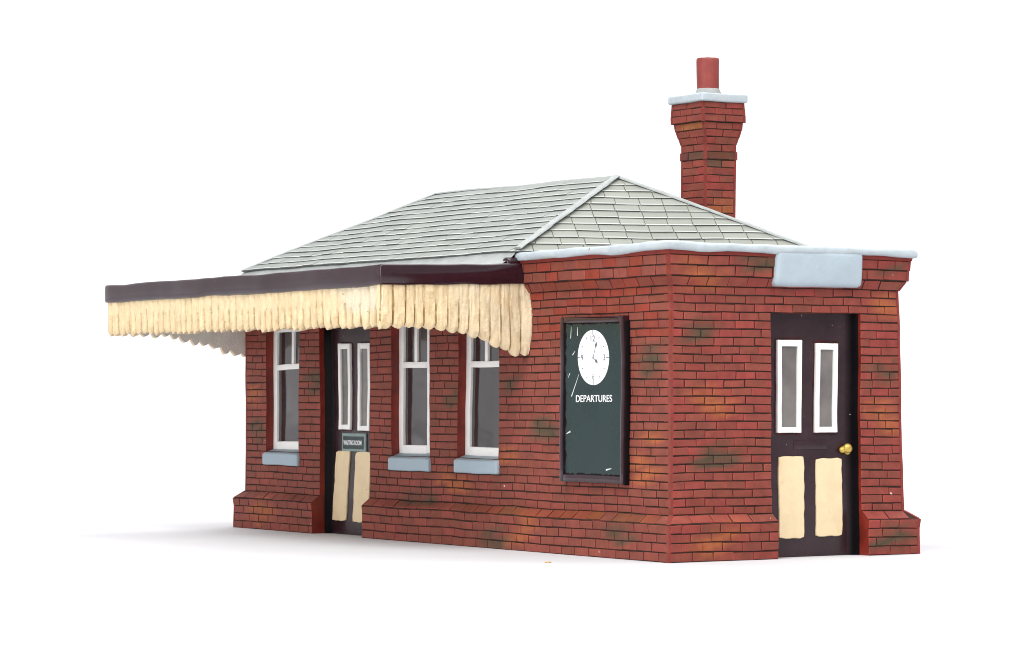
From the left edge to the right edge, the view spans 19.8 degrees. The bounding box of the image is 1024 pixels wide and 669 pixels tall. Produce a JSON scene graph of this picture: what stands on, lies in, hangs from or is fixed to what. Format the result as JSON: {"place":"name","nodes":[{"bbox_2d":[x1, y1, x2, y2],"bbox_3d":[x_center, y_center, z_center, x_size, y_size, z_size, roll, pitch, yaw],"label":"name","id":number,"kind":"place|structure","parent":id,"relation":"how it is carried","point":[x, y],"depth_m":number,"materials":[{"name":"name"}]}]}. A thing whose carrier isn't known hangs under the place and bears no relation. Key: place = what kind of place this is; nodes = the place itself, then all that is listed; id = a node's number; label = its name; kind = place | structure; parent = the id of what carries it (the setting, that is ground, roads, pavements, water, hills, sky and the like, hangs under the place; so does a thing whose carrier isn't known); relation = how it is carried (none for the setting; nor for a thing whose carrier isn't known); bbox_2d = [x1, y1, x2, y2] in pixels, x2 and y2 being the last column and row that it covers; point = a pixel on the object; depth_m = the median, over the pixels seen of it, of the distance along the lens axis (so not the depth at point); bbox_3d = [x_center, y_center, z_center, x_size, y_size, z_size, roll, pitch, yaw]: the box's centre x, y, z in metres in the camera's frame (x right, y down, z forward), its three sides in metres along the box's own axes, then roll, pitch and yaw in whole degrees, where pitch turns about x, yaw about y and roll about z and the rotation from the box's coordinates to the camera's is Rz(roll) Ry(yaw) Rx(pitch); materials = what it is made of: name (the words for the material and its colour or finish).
{"place":"outdoors","nodes":[
{"label":"outdoors","id":0,"kind":"place"},
{"bbox_2d":[0,0,1023,668],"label":"ground","id":1,"kind":"structure","parent":0,"point":[152,140],"depth_m":0.95,"materials":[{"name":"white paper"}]},
{"bbox_2d":[105,56,919,562],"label":"station building","id":2,"kind":"structure","parent":0,"point":[621,368],"depth_m":0.37,"materials":[{"name":"red brick"}]},
{"bbox_2d":[262,329,299,465],"bbox_3d":[-0.033,0.009,0.436,0.003,0.021,0.012,1,-1,-32],"label":"window","id":3,"kind":"structure","parent":2,"relation":"in","point":[285,342],"depth_m":0.44,"materials":[{"name":"white paint"}]},
{"bbox_2d":[324,327,369,535],"bbox_3d":[-0.023,0.014,0.421,0.001,0.030,0.015,1,-1,-32],"label":"door","id":4,"kind":"structure","parent":2,"relation":"in","point":[347,352],"depth_m":0.42,"materials":[{"name":"paint"}]},
{"bbox_2d":[387,326,430,471],"bbox_3d":[-0.014,0.008,0.405,0.002,0.021,0.011,1,-1,-32],"label":"window","id":5,"kind":"structure","parent":2,"relation":"in","point":[413,342],"depth_m":0.41,"materials":[{"name":"white paint"}]},
{"bbox_2d":[454,333,500,473],"bbox_3d":[-0.004,0.008,0.390,0.002,0.021,0.011,1,-1,-32],"label":"window","id":6,"kind":"structure","parent":2,"relation":"in","point":[482,378],"depth_m":0.39,"materials":[{"name":"white paint"}]},
{"bbox_2d":[770,313,859,556],"bbox_3d":[0.037,0.012,0.365,0.015,0.030,0.001,1,-1,-32],"label":"door","id":7,"kind":"structure","parent":2,"relation":"in","point":[815,485],"depth_m":0.37,"materials":[{"name":"paint"}]}
]}

